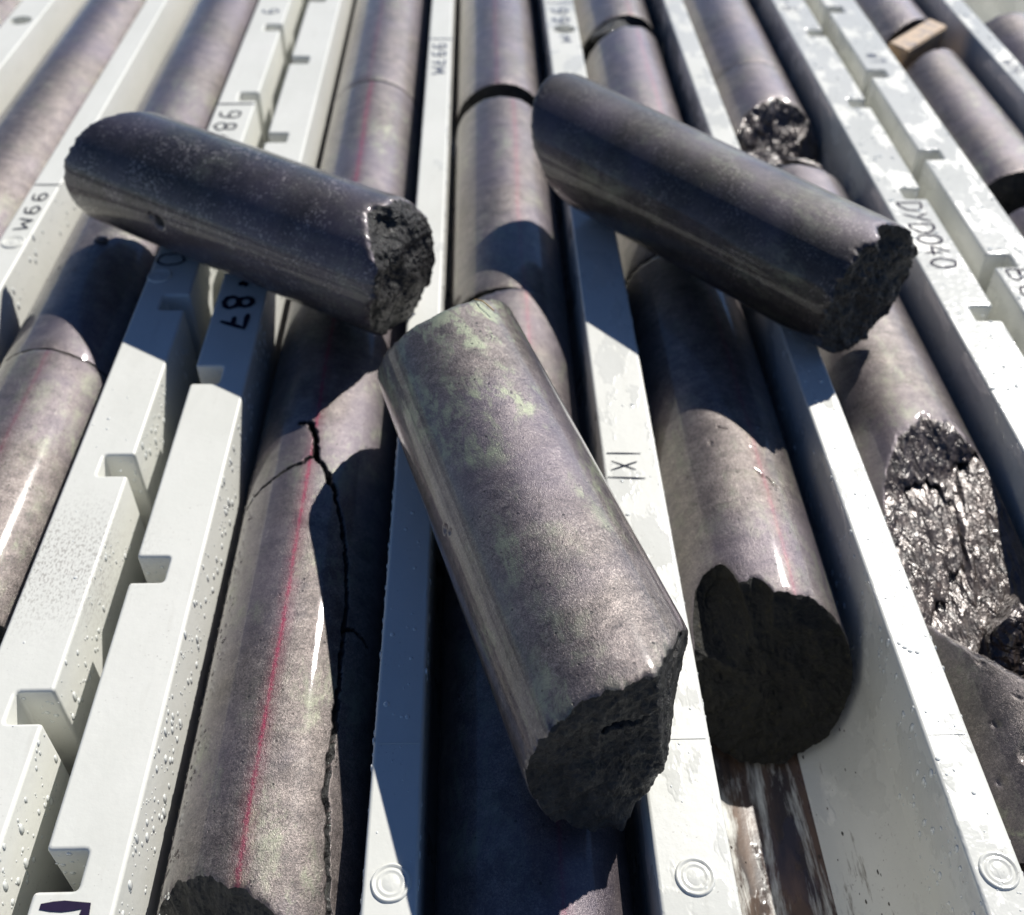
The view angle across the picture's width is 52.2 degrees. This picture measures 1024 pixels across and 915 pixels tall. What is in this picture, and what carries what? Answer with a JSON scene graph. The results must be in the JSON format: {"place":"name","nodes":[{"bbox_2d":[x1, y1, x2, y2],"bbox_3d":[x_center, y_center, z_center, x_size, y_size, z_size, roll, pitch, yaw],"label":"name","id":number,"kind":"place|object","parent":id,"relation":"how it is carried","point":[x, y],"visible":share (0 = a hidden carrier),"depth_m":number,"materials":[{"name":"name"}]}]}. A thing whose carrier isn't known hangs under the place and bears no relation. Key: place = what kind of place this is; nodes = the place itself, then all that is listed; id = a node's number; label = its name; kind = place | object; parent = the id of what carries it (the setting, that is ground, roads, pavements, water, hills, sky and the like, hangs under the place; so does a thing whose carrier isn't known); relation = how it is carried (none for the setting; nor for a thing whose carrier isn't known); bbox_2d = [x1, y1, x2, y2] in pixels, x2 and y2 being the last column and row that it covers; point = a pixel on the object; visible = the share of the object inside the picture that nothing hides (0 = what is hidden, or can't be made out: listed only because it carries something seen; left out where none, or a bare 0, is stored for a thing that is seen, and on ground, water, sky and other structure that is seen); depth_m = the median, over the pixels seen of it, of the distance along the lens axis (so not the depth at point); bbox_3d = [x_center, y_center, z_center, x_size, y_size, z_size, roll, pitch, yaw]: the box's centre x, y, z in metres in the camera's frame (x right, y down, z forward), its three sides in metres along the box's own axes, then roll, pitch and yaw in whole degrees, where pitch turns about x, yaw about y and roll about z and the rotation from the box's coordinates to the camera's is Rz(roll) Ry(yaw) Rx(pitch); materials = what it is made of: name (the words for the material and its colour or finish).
{"place":"outdoors","nodes":[
{"label":"outdoors","id":0,"kind":"place"},
{"bbox_2d":[0,0,310,914],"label":"core tray","id":1,"kind":"object","parent":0,"point":[86,570],"visible":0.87,"depth_m":0.39,"materials":[{"name":"white plastic"}]},
{"bbox_2d":[0,0,21,25],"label":"drill core","id":2,"kind":"object","parent":1,"relation":"in","point":[7,8],"visible":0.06,"depth_m":0.68,"materials":[{"name":"grey stone"}]},
{"bbox_2d":[0,349,107,644],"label":"drill core","id":3,"kind":"object","parent":1,"relation":"in","point":[49,399],"visible":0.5,"depth_m":0.38,"materials":[{"name":"grey stone"}]},
{"bbox_2d":[0,0,145,238],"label":"drill core","id":4,"kind":"object","parent":1,"relation":"in","point":[41,110],"visible":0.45,"depth_m":0.59,"materials":[{"name":"grey stone"}]},
{"bbox_2d":[0,0,258,377],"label":"drill core","id":5,"kind":"object","parent":1,"relation":"in","point":[84,305],"visible":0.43,"depth_m":0.47,"materials":[{"name":"grey stone"}]},
{"bbox_2d":[94,235,107,242],"bbox_3d":[-0.185,-0.099,0.471,0.007,0.003,0.006,-1,44,-2],"label":"rock chip","id":6,"kind":"object","parent":5,"relation":"on","point":[101,238],"visible":1,"depth_m":0.47,"materials":[{"name":"grey stone"}]},
{"bbox_2d":[474,299,493,310],"bbox_3d":[-0.009,-0.051,0.346,0.007,0.002,0.008,-1,44,-2],"label":"grass stalk","id":7,"kind":"object","parent":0,"point":[485,303],"depth_m":0.34,"materials":[{"name":"plant"}]},
{"bbox_2d":[27,0,1023,914],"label":"core tray","id":8,"kind":"object","parent":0,"point":[911,804],"visible":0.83,"depth_m":0.34,"materials":[{"name":"white plastic"}]},
{"bbox_2d":[157,81,421,914],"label":"drill core","id":9,"kind":"object","parent":8,"relation":"in","point":[272,818],"visible":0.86,"depth_m":0.32,"materials":[{"name":"grey stone"}]},
{"bbox_2d":[63,111,435,334],"bbox_3d":[-0.108,-0.101,0.435,0.167,0.054,0.054,24,48,22],"label":"drill core","id":10,"kind":"object","parent":9,"relation":"on","point":[351,252],"visible":1,"depth_m":0.41,"materials":[{"name":"grey stone"}]},
{"bbox_2d":[333,0,431,121],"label":"drill core","id":11,"kind":"object","parent":8,"relation":"in","point":[388,41],"visible":0.56,"depth_m":0.65,"materials":[{"name":"grey stone"}]},
{"bbox_2d":[456,0,541,128],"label":"drill core","id":12,"kind":"object","parent":8,"relation":"in","point":[498,52],"visible":0.6,"depth_m":0.64,"materials":[{"name":"grey stone"}]},
{"bbox_2d":[451,97,569,328],"bbox_3d":[-0.003,-0.118,0.534,0.054,0.054,0.191,-1,44,-2],"label":"drill core","id":13,"kind":"object","parent":8,"relation":"in","point":[505,230],"visible":0.69,"depth_m":0.50,"materials":[{"name":"grey stone"}]},
{"bbox_2d":[434,289,633,914],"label":"drill core","id":14,"kind":"object","parent":8,"relation":"in","point":[505,845],"visible":0.27,"depth_m":0.28,"materials":[{"name":"grey stone"}]},
{"bbox_2d":[377,299,687,831],"bbox_3d":[0.001,0.013,0.317,0.054,0.054,0.192,-12,45,-13],"label":"drill core","id":15,"kind":"object","parent":14,"relation":"on","point":[577,627],"visible":1,"depth_m":0.27,"materials":[{"name":"grey stone"}]},
{"bbox_2d":[573,0,655,62],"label":"drill core","id":16,"kind":"object","parent":8,"relation":"in","point":[592,16],"visible":0.36,"depth_m":0.69,"materials":[{"name":"grey stone"}]},
{"bbox_2d":[585,26,682,284],"bbox_3d":[0.074,-0.169,0.590,0.054,0.054,0.274,-1,44,-2],"label":"drill core","id":17,"kind":"object","parent":8,"relation":"in","point":[627,61],"visible":0.29,"depth_m":0.62,"materials":[{"name":"grey stone"}]},
{"bbox_2d":[590,19,628,44],"bbox_3d":[0.064,-0.269,0.670,0.025,0.019,0.021,14,45,13],"label":"rock chip","id":18,"kind":"object","parent":17,"relation":"on","point":[603,31],"visible":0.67,"depth_m":0.66,"materials":[{"name":"grey stone"}]},
{"bbox_2d":[531,72,917,353],"bbox_3d":[0.079,-0.109,0.447,0.054,0.054,0.181,-31,52,-29],"label":"drill core","id":19,"kind":"object","parent":8,"relation":"on","point":[821,268],"visible":1,"depth_m":0.41,"materials":[{"name":"grey stone"}]},
{"bbox_2d":[683,0,785,81],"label":"drill core","id":20,"kind":"object","parent":8,"relation":"in","point":[730,34],"visible":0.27,"depth_m":0.66,"materials":[{"name":"grey stone"}]},
{"bbox_2d":[626,257,852,764],"bbox_3d":[0.081,0.003,0.408,0.054,0.054,0.229,-1,44,-2],"label":"drill core","id":21,"kind":"object","parent":8,"relation":"in","point":[772,653],"visible":0.85,"depth_m":0.35,"materials":[{"name":"grey stone"}]},
{"bbox_2d":[715,62,817,163],"bbox_3d":[0.146,-0.181,0.604,0.054,0.054,0.114,-1,44,-2],"label":"drill core","id":22,"kind":"object","parent":8,"relation":"in","point":[762,105],"visible":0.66,"depth_m":0.59,"materials":[{"name":"grey stone"}]},
{"bbox_2d":[749,147,786,167],"bbox_3d":[0.143,-0.149,0.577,0.032,0.034,0.039,-1,44,-2],"label":"rock chip","id":23,"kind":"object","parent":22,"relation":"on","point":[769,155],"visible":0.1,"depth_m":0.57,"materials":[{"name":"grey stone"}]},
{"bbox_2d":[780,157,823,169],"bbox_3d":[0.157,-0.158,0.563,0.026,0.006,0.007,24,48,15],"label":"rock chip","id":24,"kind":"object","parent":23,"relation":"on","point":[795,161],"visible":0.68,"depth_m":0.56,"materials":[{"name":"grey stone"}]},
{"bbox_2d":[730,728,889,914],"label":"grit","id":25,"kind":"object","parent":8,"relation":"in","point":[819,856],"visible":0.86,"depth_m":0.32,"materials":[{"name":"grey stone"}]},
{"bbox_2d":[780,164,1023,657],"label":"drill core","id":26,"kind":"object","parent":8,"relation":"in","point":[956,540],"visible":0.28,"depth_m":0.38,"materials":[{"name":"grey stone"}]},
{"bbox_2d":[984,594,1023,677],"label":"rock chip","id":27,"kind":"object","parent":26,"relation":"on","point":[1004,636],"visible":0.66,"depth_m":0.34,"materials":[{"name":"black stone"}]},
{"bbox_2d":[925,623,1023,872],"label":"drill core","id":28,"kind":"object","parent":8,"relation":"in","point":[988,693],"visible":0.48,"depth_m":0.30,"materials":[{"name":"grey stone"}]},
{"bbox_2d":[804,0,1023,356],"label":"core tray","id":29,"kind":"object","parent":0,"point":[985,235],"visible":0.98,"depth_m":0.58,"materials":[{"name":"white plastic"}]},
{"bbox_2d":[854,0,927,46],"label":"drill core","id":30,"kind":"object","parent":29,"relation":"in","point":[890,20],"visible":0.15,"depth_m":0.69,"materials":[{"name":"grey stone"}]},
{"bbox_2d":[888,19,946,69],"bbox_3d":[0.253,-0.252,0.664,0.046,0.036,0.014,-36,59,-27],"label":"wooden block","id":31,"kind":"object","parent":29,"relation":"in","point":[908,48],"depth_m":0.65,"materials":[{"name":"brown wood"}]},
{"bbox_2d":[904,48,1023,215],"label":"drill core","id":32,"kind":"object","parent":29,"relation":"in","point":[985,133],"visible":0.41,"depth_m":0.57,"materials":[{"name":"grey stone"}]},
{"bbox_2d":[984,12,1023,67],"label":"drill core","id":33,"kind":"object","parent":29,"relation":"in","point":[1007,31],"visible":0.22,"depth_m":0.67,"materials":[{"name":"grey stone"}]},
{"bbox_2d":[1008,208,1023,237],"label":"drill core","id":34,"kind":"object","parent":29,"relation":"in","point":[1016,217],"visible":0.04,"depth_m":0.51,"materials":[{"name":"grey stone"}]}
]}

